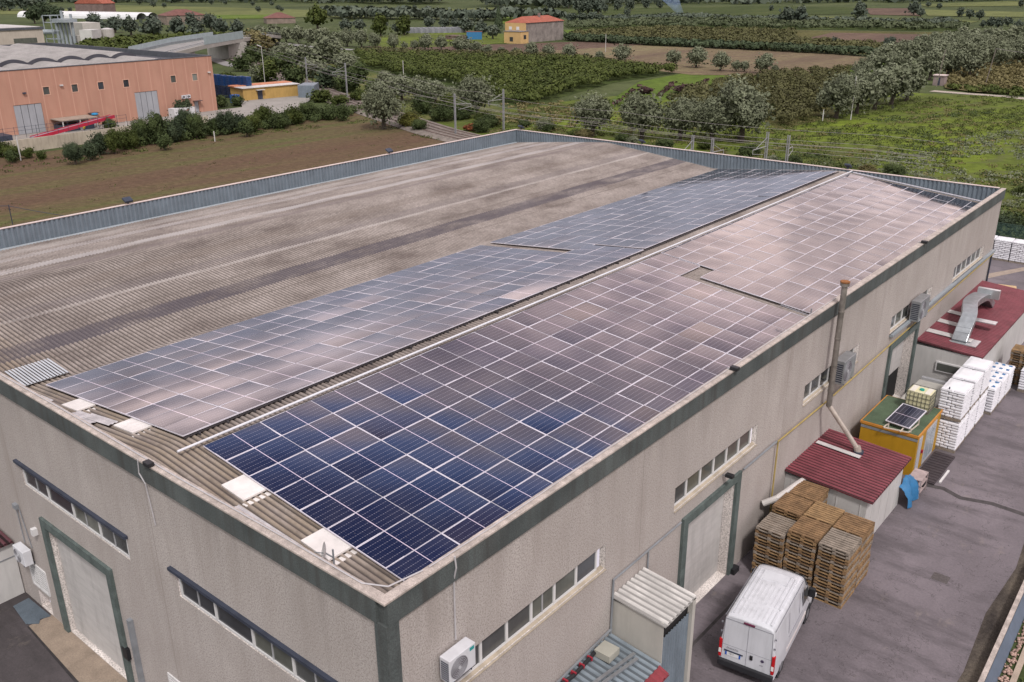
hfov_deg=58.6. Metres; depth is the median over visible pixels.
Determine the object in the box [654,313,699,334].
solar panel
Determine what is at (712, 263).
solar panel
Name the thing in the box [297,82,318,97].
metal shed
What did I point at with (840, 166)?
shrub
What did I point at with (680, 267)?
solar panel
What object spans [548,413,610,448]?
solar panel
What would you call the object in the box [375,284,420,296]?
solar panel
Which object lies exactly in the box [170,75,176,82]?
window
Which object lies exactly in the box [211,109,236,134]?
bush
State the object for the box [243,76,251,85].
crate stack
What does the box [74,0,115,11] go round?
barn
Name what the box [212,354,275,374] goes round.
solar panel
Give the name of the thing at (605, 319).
solar panel
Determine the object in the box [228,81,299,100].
yellow annex
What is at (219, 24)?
broadleaf tree
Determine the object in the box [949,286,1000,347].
ventilation duct
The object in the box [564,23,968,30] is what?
field
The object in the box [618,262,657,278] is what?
solar panel
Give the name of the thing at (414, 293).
solar panel
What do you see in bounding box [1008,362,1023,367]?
wooden pallet
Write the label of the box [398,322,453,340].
solar panel
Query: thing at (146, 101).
sliding door
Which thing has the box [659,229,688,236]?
solar panel
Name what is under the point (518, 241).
solar panel
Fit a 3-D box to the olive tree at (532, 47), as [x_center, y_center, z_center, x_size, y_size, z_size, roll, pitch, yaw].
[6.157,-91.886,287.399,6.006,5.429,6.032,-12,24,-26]
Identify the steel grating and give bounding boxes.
[921,451,954,484]
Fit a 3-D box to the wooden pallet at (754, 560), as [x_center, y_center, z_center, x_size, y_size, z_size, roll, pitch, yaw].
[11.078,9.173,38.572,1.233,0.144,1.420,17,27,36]
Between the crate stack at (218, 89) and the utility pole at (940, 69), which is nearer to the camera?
the crate stack at (218, 89)
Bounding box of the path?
[931,90,1023,98]
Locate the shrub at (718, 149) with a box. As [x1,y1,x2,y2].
[706,146,728,153]
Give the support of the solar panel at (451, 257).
on the factory building
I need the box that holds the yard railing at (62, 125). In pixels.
[0,115,127,139]
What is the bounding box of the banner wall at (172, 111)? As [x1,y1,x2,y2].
[168,106,194,117]
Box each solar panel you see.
[46,368,112,390]
[60,373,127,395]
[75,378,143,401]
[91,383,160,408]
[99,352,161,371]
[108,388,178,414]
[113,357,175,377]
[125,394,196,421]
[129,361,193,382]
[143,400,217,428]
[146,366,211,387]
[148,338,205,355]
[162,342,222,360]
[163,371,229,393]
[163,406,238,436]
[179,346,238,365]
[181,375,247,399]
[192,324,246,341]
[195,350,256,369]
[200,381,268,405]
[203,422,280,461]
[207,328,263,345]
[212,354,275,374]
[219,386,289,413]
[224,331,280,349]
[226,436,304,476]
[231,359,294,380]
[233,312,285,327]
[241,335,298,353]
[249,315,303,330]
[249,450,329,493]
[250,363,314,385]
[259,339,317,358]
[260,401,331,435]
[266,319,319,334]
[270,368,336,392]
[273,301,322,314]
[274,466,354,510]
[277,343,336,362]
[283,413,355,449]
[284,322,337,338]
[289,303,338,317]
[297,347,357,367]
[300,481,382,529]
[301,325,355,342]
[304,306,355,321]
[306,426,379,464]
[307,290,355,302]
[311,381,378,412]
[317,352,378,373]
[320,329,376,346]
[322,309,374,324]
[324,292,370,305]
[327,498,410,548]
[330,440,405,480]
[333,393,401,425]
[340,333,396,351]
[341,312,393,328]
[342,280,386,291]
[342,295,390,308]
[356,515,440,569]
[357,405,426,439]
[357,455,432,496]
[358,282,403,294]
[358,363,419,392]
[359,298,407,311]
[359,316,411,331]
[359,336,417,356]
[373,270,416,281]
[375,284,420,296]
[377,300,426,314]
[377,319,432,335]
[380,374,443,404]
[382,418,451,454]
[383,470,460,514]
[386,533,459,581]
[390,272,433,283]
[391,287,438,299]
[394,303,445,318]
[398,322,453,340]
[400,347,458,373]
[404,261,444,271]
[404,385,467,416]
[407,274,450,286]
[407,431,477,469]
[410,289,456,302]
[412,486,489,532]
[414,306,465,321]
[420,263,460,273]
[422,357,482,384]
[423,276,467,288]
[427,397,492,430]
[429,292,477,305]
[431,253,470,262]
[434,445,505,485]
[435,309,487,326]
[436,265,477,275]
[439,332,494,356]
[442,279,486,291]
[442,502,507,543]
[445,368,505,396]
[448,255,486,264]
[449,294,496,308]
[452,267,494,278]
[453,409,518,444]
[457,245,495,254]
[459,281,506,293]
[461,341,516,366]
[462,459,534,501]
[463,256,503,266]
[469,297,517,312]
[470,269,513,280]
[470,378,530,408]
[472,247,510,255]
[475,318,526,340]
[479,283,523,296]
[479,422,545,458]
[481,258,520,268]
[483,351,540,377]
[489,271,532,282]
[490,237,518,243]
[490,248,527,257]
[492,474,552,511]
[494,390,555,421]
[496,327,548,350]
[498,260,538,270]
[500,286,546,300]
[504,238,532,244]
[507,231,536,237]
[507,250,545,259]
[507,305,557,326]
[507,361,564,388]
[507,435,573,473]
[508,273,552,285]
[516,262,558,272]
[518,239,547,245]
[519,336,572,360]
[520,401,582,434]
[522,232,550,238]
[524,251,562,261]
[526,226,551,231]
[528,275,573,288]
[529,314,578,335]
[531,372,589,400]
[533,240,563,247]
[536,233,564,239]
[536,264,577,274]
[536,449,591,482]
[538,293,585,312]
[539,227,565,232]
[541,253,581,263]
[542,221,566,226]
[542,345,595,371]
[548,241,578,248]
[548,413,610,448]
[551,235,577,240]
[551,322,601,344]
[552,228,580,234]
[555,222,580,227]
[556,217,581,221]
[556,265,597,277]
[558,301,606,321]
[558,383,615,412]
[560,255,601,264]
[564,243,595,249]
[566,229,594,235]
[566,245,604,254]
[566,283,611,300]
[566,355,620,382]
[567,236,593,242]
[569,223,594,228]
[570,212,594,217]
[571,218,595,222]
[574,331,624,354]
[576,426,627,456]
[580,237,609,243]
[580,256,621,267]
[581,230,610,236]
[581,309,629,330]
[583,213,607,217]
[584,218,609,223]
[584,224,609,229]
[584,246,623,255]
[584,394,643,425]
[587,290,632,308]
[591,365,646,393]
[592,272,634,289]
[596,238,626,245]
[597,231,625,237]
[598,214,622,218]
[598,219,623,224]
[598,225,624,230]
[598,340,649,364]
[603,318,651,339]
[604,248,643,258]
[609,297,653,316]
[612,239,642,246]
[612,405,659,433]
[613,215,637,219]
[613,220,638,225]
[613,226,639,231]
[613,232,641,238]
[613,279,655,296]
[617,376,673,404]
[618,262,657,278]
[623,349,674,375]
[627,215,651,220]
[627,221,653,226]
[627,227,655,233]
[627,326,675,348]
[629,241,660,248]
[630,234,656,240]
[630,305,676,325]
[634,286,677,304]
[638,269,678,285]
[640,253,679,268]
[641,216,666,221]
[643,222,668,227]
[643,228,671,234]
[644,235,674,241]
[645,387,688,411]
[648,359,700,385]
[651,335,699,358]
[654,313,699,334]
[656,217,681,222]
[656,293,699,312]
[658,223,684,228]
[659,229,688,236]
[659,276,699,292]
[660,260,699,275]
[661,246,692,258]
[671,218,697,223]
[674,369,716,392]
[675,224,702,230]
[676,344,725,368]
[677,240,706,251]
[677,321,723,343]
[679,252,709,263]
[679,283,721,300]
[679,301,722,320]
[688,219,714,224]
[692,234,720,244]
[694,245,724,256]
[697,257,728,269]
[700,270,733,283]
[702,290,743,308]
[702,309,745,329]
[702,330,748,352]
[702,353,740,374]
[705,229,733,238]
[709,239,738,250]
[713,251,742,262]
[716,263,747,275]
[718,223,745,233]
[720,276,752,289]
[722,234,750,243]
[724,297,766,316]
[725,317,769,338]
[726,245,755,255]
[727,339,763,358]
[730,256,761,268]
[735,228,762,238]
[735,269,767,281]
[739,239,768,249]
[740,282,773,296]
[745,250,773,260]
[747,305,790,324]
[749,262,780,273]
[750,325,784,343]
[752,233,779,242]
[755,275,786,287]
[757,244,785,254]
[760,288,793,303]
[762,255,792,266]
[768,267,799,280]
[769,238,797,248]
[772,312,804,329]
[775,281,806,294]
[776,249,804,260]
[781,295,815,310]
[782,261,812,272]
[788,243,815,253]
[788,273,819,286]
[794,254,823,265]
[796,287,828,300]
[802,266,831,278]
[803,302,823,312]
[807,248,834,259]
[809,279,839,292]
[814,260,843,271]
[816,293,836,303]
[821,272,851,284]
[825,253,854,264]
[830,286,848,295]
[834,265,862,277]
[845,259,873,270]
[848,278,860,287]
[854,271,871,279]
[865,264,881,272]
[883,403,926,432]
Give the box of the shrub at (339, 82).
[332,67,365,91]
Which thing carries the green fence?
on the yard at (901, 615)
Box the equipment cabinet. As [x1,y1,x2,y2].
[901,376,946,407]
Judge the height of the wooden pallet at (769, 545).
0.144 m
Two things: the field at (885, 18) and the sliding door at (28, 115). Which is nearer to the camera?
the sliding door at (28, 115)
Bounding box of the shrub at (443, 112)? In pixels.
[426,99,453,120]
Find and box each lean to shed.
[0,530,24,603]
[560,633,668,681]
[784,429,911,533]
[909,280,1023,388]
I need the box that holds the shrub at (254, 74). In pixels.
[247,62,263,81]
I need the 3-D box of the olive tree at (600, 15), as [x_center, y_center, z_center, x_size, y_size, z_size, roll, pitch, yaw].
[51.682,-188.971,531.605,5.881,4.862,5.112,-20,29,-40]
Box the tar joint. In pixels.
[692,484,1023,646]
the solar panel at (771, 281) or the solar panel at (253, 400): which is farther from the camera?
the solar panel at (771, 281)
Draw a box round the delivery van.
[717,563,816,681]
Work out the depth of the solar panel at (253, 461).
28.66 m
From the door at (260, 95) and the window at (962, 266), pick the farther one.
the door at (260, 95)
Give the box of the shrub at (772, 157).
[767,155,779,160]
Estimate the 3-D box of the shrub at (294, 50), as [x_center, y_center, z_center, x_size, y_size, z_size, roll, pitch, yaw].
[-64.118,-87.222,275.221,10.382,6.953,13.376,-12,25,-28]
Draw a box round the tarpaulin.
[899,474,918,508]
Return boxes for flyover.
[128,31,281,58]
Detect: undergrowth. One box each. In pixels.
[102,103,365,149]
[945,83,1023,95]
[996,208,1023,239]
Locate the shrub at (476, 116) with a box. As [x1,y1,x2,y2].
[471,111,489,120]
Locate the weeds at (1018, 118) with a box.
[489,95,1023,214]
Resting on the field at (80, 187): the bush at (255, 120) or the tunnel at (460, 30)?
the bush at (255, 120)
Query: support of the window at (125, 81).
in the warehouse
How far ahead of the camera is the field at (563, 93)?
222.14 m
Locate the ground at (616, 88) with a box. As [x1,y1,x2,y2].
[0,0,1023,681]
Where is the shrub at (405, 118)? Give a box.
[395,110,423,126]
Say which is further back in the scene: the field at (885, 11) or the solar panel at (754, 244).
the field at (885, 11)
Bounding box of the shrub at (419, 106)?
[404,90,435,113]
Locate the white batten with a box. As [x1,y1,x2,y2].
[939,470,949,482]
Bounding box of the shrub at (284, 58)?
[265,49,295,71]
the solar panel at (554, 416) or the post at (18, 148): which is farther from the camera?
the post at (18, 148)
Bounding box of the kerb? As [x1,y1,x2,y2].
[1009,647,1023,681]
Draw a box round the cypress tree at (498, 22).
[494,5,502,28]
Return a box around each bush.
[0,140,12,156]
[0,144,22,160]
[22,147,34,158]
[36,149,50,159]
[86,130,111,154]
[98,116,118,128]
[103,127,124,153]
[118,125,139,148]
[126,116,153,140]
[144,110,173,141]
[162,114,185,141]
[173,107,191,131]
[182,111,207,139]
[202,115,222,134]
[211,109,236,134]
[216,93,229,107]
[230,94,248,105]
[231,111,244,131]
[239,111,263,131]
[250,103,276,124]
[264,109,291,128]
[281,103,305,124]
[299,101,319,118]
[318,106,335,119]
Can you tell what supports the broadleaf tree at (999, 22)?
on the ground at (616, 88)
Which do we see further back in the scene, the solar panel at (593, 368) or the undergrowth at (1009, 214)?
the undergrowth at (1009, 214)
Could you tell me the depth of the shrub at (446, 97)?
171.19 m
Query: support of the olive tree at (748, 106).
on the ground at (616, 88)
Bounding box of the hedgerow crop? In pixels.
[563,32,877,54]
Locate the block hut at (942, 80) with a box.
[932,74,947,85]
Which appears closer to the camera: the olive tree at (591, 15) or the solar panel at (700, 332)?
the solar panel at (700, 332)
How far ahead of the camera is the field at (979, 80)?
213.22 m
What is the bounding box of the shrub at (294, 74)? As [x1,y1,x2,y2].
[276,61,308,84]
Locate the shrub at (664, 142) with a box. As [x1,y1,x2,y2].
[652,137,677,147]
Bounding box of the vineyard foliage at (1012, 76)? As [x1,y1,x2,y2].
[942,58,1023,90]
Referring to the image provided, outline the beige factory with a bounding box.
[0,24,45,45]
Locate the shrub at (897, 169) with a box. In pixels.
[879,163,911,175]
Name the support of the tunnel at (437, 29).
on the ground at (616, 88)
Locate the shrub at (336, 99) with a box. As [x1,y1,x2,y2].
[327,94,351,104]
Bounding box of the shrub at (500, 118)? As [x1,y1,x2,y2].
[495,115,502,124]
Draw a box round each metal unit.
[69,22,101,34]
[72,35,80,43]
[79,29,101,40]
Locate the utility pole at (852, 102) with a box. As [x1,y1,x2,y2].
[850,76,856,119]
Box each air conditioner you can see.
[12,542,34,566]
[440,637,475,681]
[835,351,856,384]
[909,293,929,321]
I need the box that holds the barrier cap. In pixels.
[978,581,1023,681]
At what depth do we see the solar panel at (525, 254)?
50.47 m
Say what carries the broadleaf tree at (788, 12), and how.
on the ground at (616, 88)
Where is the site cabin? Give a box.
[859,395,942,474]
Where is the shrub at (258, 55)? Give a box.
[236,43,268,61]
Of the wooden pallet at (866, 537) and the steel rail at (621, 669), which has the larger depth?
the wooden pallet at (866, 537)
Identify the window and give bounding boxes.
[14,38,37,43]
[23,470,129,557]
[42,86,50,95]
[70,83,78,92]
[97,81,104,89]
[122,79,129,87]
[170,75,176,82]
[179,579,325,681]
[191,73,197,80]
[456,551,596,681]
[674,429,750,505]
[803,348,853,400]
[890,289,927,329]
[935,361,961,374]
[953,247,980,278]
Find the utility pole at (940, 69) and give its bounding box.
[936,49,945,86]
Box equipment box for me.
[594,640,619,662]
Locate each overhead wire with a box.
[234,41,926,156]
[242,43,933,160]
[246,36,942,142]
[249,48,926,157]
[253,44,931,152]
[257,51,928,164]
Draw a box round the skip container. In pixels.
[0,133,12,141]
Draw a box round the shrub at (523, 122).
[516,118,531,126]
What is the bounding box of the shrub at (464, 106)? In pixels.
[451,97,479,117]
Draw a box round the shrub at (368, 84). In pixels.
[364,78,374,91]
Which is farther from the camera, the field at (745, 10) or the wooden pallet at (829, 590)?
the field at (745, 10)
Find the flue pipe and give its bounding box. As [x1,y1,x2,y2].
[826,280,863,454]
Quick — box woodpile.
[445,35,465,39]
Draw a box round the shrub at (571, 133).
[568,128,578,135]
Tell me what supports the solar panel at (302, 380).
attached to the factory building
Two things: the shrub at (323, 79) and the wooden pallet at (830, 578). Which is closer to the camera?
the wooden pallet at (830, 578)
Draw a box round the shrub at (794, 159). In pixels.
[782,153,806,162]
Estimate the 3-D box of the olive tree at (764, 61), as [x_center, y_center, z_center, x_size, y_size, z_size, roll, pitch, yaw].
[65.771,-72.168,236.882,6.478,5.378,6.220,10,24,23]
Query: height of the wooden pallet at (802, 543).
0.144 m
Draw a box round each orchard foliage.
[352,47,677,101]
[357,45,661,70]
[565,15,970,29]
[569,24,895,47]
[577,12,959,22]
[666,64,852,121]
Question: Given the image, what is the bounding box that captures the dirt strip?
[957,545,1023,681]
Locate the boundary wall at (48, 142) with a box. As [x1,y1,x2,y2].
[0,116,207,155]
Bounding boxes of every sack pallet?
[935,414,968,452]
[938,378,973,422]
[952,367,983,409]
[962,356,993,397]
[964,401,978,439]
[974,390,987,426]
[983,380,1001,414]
[990,370,1008,405]
[992,236,1014,261]
[992,362,1015,397]
[1009,239,1023,264]
[1017,367,1023,392]
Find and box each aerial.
[314,542,334,564]
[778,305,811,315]
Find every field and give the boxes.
[0,9,75,13]
[0,113,444,227]
[115,5,493,16]
[214,15,267,18]
[292,63,508,120]
[363,63,674,106]
[366,42,641,51]
[367,32,503,47]
[431,92,1023,215]
[494,17,515,23]
[523,45,867,75]
[563,6,868,15]
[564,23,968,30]
[585,169,836,219]
[610,74,755,107]
[666,75,850,128]
[731,173,977,265]
[735,30,942,53]
[761,15,976,23]
[811,33,930,43]
[866,8,919,15]
[921,1,1023,6]
[925,10,1023,16]
[942,61,1023,93]
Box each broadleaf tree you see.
[0,0,15,10]
[5,149,19,162]
[8,0,31,10]
[22,4,42,23]
[28,0,51,22]
[29,0,45,5]
[49,4,63,20]
[59,141,86,164]
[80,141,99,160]
[84,11,102,21]
[100,20,110,28]
[103,14,121,32]
[117,14,139,34]
[137,13,167,33]
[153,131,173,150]
[167,15,188,33]
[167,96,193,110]
[184,11,197,28]
[189,19,205,32]
[201,12,216,29]
[209,16,228,32]
[228,19,247,31]
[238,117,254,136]
[303,2,332,28]
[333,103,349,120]
[370,12,392,35]
[395,14,410,34]
[544,0,559,8]
[562,0,573,8]
[568,0,584,12]
[581,0,593,12]
[592,0,604,12]
[601,2,607,12]
[612,0,622,9]
[623,6,630,15]
[624,0,635,10]
[642,0,650,7]
[656,0,663,7]
[776,5,795,20]
[792,4,809,19]
[851,1,867,16]
[883,36,896,43]
[904,0,921,14]
[916,7,925,16]
[957,7,964,16]
[963,8,974,18]
[973,9,985,19]
[979,20,986,27]
[986,16,996,26]
[993,17,1004,27]
[1003,16,1014,25]
[1014,19,1023,27]
[1018,0,1023,6]
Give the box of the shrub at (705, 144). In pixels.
[696,138,717,149]
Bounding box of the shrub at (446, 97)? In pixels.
[435,92,460,107]
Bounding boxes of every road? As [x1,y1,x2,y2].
[0,592,73,681]
[211,58,248,69]
[277,42,352,49]
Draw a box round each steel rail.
[593,652,635,681]
[602,657,638,681]
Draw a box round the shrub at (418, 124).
[410,119,428,129]
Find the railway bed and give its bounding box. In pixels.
[225,58,481,141]
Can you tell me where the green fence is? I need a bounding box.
[996,222,1023,239]
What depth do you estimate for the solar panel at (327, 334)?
38.98 m
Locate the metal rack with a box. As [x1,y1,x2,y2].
[910,468,928,498]
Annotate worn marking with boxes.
[988,267,1023,277]
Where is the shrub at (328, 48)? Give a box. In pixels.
[300,34,354,63]
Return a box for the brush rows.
[612,78,709,104]
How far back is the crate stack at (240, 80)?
192.52 m
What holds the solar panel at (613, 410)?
attached to the factory building
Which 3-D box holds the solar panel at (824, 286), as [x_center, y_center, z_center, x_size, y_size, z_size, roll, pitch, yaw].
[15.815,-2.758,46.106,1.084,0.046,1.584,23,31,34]
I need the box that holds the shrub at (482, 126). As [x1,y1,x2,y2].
[470,115,490,132]
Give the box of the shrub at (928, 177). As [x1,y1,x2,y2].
[919,175,935,179]
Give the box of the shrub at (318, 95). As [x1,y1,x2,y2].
[306,85,332,102]
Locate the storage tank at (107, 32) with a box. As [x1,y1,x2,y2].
[101,28,114,37]
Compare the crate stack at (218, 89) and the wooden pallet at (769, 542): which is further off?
the crate stack at (218, 89)
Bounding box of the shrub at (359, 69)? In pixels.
[344,60,375,80]
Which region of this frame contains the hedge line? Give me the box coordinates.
[75,30,247,48]
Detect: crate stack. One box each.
[213,74,221,85]
[215,86,220,94]
[219,75,226,85]
[221,86,227,97]
[225,75,231,85]
[226,87,230,97]
[231,76,237,84]
[237,76,243,84]
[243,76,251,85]
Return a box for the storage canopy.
[50,115,98,132]
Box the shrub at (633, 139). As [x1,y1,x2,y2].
[626,136,638,142]
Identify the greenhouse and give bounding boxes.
[17,11,157,19]
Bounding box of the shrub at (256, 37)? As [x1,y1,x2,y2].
[243,28,277,51]
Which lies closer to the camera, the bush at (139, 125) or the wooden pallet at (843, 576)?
the wooden pallet at (843, 576)
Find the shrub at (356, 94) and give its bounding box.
[349,88,365,100]
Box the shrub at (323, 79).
[307,63,344,88]
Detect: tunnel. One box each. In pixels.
[410,27,417,32]
[417,27,423,32]
[423,27,428,32]
[428,27,434,32]
[434,27,440,32]
[440,27,446,32]
[446,27,452,32]
[451,27,457,32]
[457,27,465,32]
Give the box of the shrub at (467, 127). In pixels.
[458,123,474,130]
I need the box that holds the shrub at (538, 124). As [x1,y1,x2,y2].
[532,118,553,130]
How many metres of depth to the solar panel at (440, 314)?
40.45 m
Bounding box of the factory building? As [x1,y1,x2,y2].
[0,129,1005,681]
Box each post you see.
[8,205,63,224]
[16,136,21,160]
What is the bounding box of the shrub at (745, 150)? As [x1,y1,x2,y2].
[736,142,762,154]
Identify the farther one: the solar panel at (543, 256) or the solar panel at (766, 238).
the solar panel at (766, 238)
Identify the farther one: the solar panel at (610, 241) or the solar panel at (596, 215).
the solar panel at (596, 215)
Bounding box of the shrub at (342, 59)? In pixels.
[333,51,361,70]
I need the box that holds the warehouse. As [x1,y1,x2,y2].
[0,42,217,134]
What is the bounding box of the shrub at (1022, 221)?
[1006,212,1023,233]
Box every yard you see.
[12,96,309,139]
[689,259,1023,681]
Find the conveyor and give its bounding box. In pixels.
[29,115,114,137]
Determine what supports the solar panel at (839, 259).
on the factory building
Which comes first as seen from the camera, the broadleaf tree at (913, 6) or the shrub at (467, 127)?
the shrub at (467, 127)
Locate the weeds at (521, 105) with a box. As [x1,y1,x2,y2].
[499,99,578,127]
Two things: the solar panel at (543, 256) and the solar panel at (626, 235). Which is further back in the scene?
the solar panel at (626, 235)
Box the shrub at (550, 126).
[541,122,558,131]
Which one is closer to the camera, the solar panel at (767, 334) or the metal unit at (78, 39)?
the solar panel at (767, 334)
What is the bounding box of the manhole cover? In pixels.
[931,572,949,583]
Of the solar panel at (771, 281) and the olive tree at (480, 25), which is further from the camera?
the olive tree at (480, 25)
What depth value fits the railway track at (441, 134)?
148.96 m
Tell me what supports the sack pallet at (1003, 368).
on the yard at (901, 615)
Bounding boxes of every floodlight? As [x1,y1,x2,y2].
[122,196,132,203]
[142,459,153,467]
[722,472,734,478]
[727,365,739,371]
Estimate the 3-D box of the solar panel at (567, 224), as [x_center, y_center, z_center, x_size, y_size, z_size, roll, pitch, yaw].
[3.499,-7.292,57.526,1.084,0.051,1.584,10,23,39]
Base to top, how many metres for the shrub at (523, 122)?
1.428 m
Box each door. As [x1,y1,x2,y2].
[13,103,45,133]
[134,90,159,118]
[194,101,198,112]
[257,90,262,98]
[914,436,922,468]
[921,419,937,463]
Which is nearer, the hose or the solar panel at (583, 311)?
the hose
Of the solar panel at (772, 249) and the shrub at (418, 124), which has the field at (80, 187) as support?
the shrub at (418, 124)
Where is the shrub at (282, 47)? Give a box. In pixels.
[269,40,289,53]
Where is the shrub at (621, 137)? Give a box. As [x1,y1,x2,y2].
[614,132,628,141]
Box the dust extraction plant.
[42,11,76,43]
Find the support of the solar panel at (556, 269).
on the factory building
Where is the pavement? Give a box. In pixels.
[29,615,126,681]
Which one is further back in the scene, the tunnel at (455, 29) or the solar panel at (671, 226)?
the tunnel at (455, 29)
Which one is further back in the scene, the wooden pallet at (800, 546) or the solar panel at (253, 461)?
the wooden pallet at (800, 546)
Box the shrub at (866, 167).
[856,162,879,172]
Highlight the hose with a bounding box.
[561,646,597,681]
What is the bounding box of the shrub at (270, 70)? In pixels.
[252,57,283,81]
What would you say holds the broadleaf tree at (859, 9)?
on the ground at (616, 88)
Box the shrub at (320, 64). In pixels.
[293,55,336,76]
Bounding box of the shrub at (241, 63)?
[226,52,261,71]
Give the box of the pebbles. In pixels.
[998,621,1023,681]
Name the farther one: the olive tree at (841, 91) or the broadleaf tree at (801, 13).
the broadleaf tree at (801, 13)
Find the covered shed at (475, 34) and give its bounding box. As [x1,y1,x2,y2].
[466,31,481,38]
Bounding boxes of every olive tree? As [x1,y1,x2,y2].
[250,25,266,33]
[265,24,280,41]
[277,27,291,42]
[290,24,304,43]
[303,28,316,43]
[313,26,329,44]
[326,31,340,40]
[337,27,354,46]
[339,17,353,30]
[352,29,369,47]
[353,19,366,30]
[358,79,405,129]
[365,32,381,45]
[373,69,396,88]
[383,32,400,49]
[389,72,412,100]
[390,22,399,32]
[400,41,407,47]
[402,74,430,96]
[409,40,418,48]
[417,33,434,49]
[421,79,445,103]
[424,15,435,26]
[432,34,449,48]
[436,85,457,99]
[438,18,449,26]
[449,34,475,50]
[450,18,458,26]
[452,73,505,113]
[458,16,475,32]
[468,41,483,50]
[471,19,486,33]
[479,44,492,50]
[482,24,501,38]
[521,41,538,52]
[540,43,556,53]
[562,43,577,55]
[562,89,617,136]
[565,13,576,20]
[576,12,588,19]
[587,11,597,19]
[594,50,606,56]
[596,13,603,18]
[609,43,634,60]
[614,88,667,138]
[658,94,703,140]
[665,48,681,63]
[683,45,708,67]
[691,95,735,139]
[706,72,778,141]
[708,50,733,70]
[731,60,741,71]
[740,60,750,71]
[753,52,777,70]
[772,64,780,69]
[815,71,865,118]
[848,68,883,113]
[850,57,874,74]
[861,48,888,71]
[862,65,899,109]
[873,61,914,104]
[879,41,902,64]
[886,48,915,66]
[894,39,905,50]
[899,39,922,60]
[900,58,937,100]
[911,33,933,42]
[913,38,928,54]
[917,48,951,79]
[919,37,950,54]
[929,36,952,48]
[930,31,940,38]
[938,47,960,75]
[939,29,958,42]
[946,36,973,53]
[954,31,963,40]
[956,26,970,34]
[956,42,991,75]
[965,32,988,43]
[969,28,980,33]
[971,37,995,61]
[981,28,1001,37]
[984,36,998,57]
[985,34,999,42]
[987,39,1015,65]
[996,35,1006,42]
[1000,30,1009,39]
[1007,33,1017,39]
[1008,35,1023,46]
[1009,38,1023,62]
[1010,25,1022,33]
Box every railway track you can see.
[230,58,467,139]
[240,57,480,136]
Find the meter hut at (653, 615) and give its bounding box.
[612,567,696,681]
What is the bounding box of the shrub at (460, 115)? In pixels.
[451,106,471,119]
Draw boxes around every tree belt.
[45,0,358,2]
[322,5,484,18]
[359,0,441,2]
[471,5,566,19]
[477,0,642,6]
[634,0,1015,3]
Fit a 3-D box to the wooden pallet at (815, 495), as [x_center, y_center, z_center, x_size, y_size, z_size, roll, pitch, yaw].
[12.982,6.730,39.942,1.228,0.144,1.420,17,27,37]
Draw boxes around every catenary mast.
[305,57,313,82]
[332,63,347,94]
[453,94,470,133]
[488,89,504,129]
[685,135,694,149]
[710,138,723,153]
[752,132,768,158]
[785,135,792,161]
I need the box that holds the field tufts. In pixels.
[5,125,406,225]
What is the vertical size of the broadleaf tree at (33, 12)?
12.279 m
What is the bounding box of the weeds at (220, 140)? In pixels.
[0,117,436,171]
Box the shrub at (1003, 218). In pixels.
[995,211,1023,235]
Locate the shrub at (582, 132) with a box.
[573,128,593,137]
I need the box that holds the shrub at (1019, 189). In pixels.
[1011,185,1023,194]
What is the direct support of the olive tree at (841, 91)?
on the ground at (616, 88)
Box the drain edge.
[27,626,78,681]
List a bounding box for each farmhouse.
[158,9,204,24]
[263,12,295,23]
[504,13,564,43]
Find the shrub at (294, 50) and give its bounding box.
[284,43,315,63]
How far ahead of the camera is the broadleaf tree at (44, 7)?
560.80 m
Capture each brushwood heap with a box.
[634,86,654,93]
[670,84,695,92]
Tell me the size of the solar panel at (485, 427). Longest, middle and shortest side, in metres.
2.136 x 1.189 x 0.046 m
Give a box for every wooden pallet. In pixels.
[753,546,784,560]
[753,548,783,563]
[753,552,782,566]
[753,554,782,567]
[753,556,782,568]
[754,538,784,553]
[754,542,784,557]
[755,517,790,541]
[755,529,786,545]
[755,534,785,548]
[755,536,785,551]
[756,512,796,539]
[772,492,812,517]
[772,497,804,519]
[783,558,815,573]
[783,562,815,576]
[783,565,813,579]
[784,554,815,570]
[785,541,817,555]
[785,542,817,558]
[785,545,816,561]
[785,548,816,564]
[785,553,815,567]
[786,536,818,552]
[787,520,829,546]
[787,535,818,549]
[787,566,814,582]
[788,515,830,542]
[789,480,828,503]
[790,487,827,501]
[803,501,844,526]
[808,506,841,527]
[813,578,855,596]
[813,581,855,600]
[814,567,857,584]
[814,570,856,587]
[814,572,856,590]
[814,576,855,593]
[814,590,853,608]
[815,558,858,575]
[815,563,858,581]
[816,560,858,578]
[816,585,854,602]
[816,588,853,605]
[817,551,860,569]
[817,555,859,572]
[818,527,861,556]
[818,545,861,562]
[818,548,861,566]
[819,532,861,559]
[833,512,874,539]
[837,517,874,541]
[840,528,873,543]
[855,567,867,584]
[856,558,869,575]
[856,560,869,578]
[857,552,869,569]
[857,555,869,572]
[859,540,872,557]
[861,531,873,547]
[861,534,873,551]
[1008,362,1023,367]
[1009,359,1023,365]
[1010,353,1023,358]
[1010,355,1023,360]
[1010,357,1023,363]
[1011,344,1023,353]
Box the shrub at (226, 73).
[219,71,235,75]
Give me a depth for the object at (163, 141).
135.02 m
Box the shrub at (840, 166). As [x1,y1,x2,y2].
[835,163,853,169]
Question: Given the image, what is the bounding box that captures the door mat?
[13,598,49,623]
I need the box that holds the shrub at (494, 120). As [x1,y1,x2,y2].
[480,111,502,127]
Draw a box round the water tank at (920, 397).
[904,383,937,414]

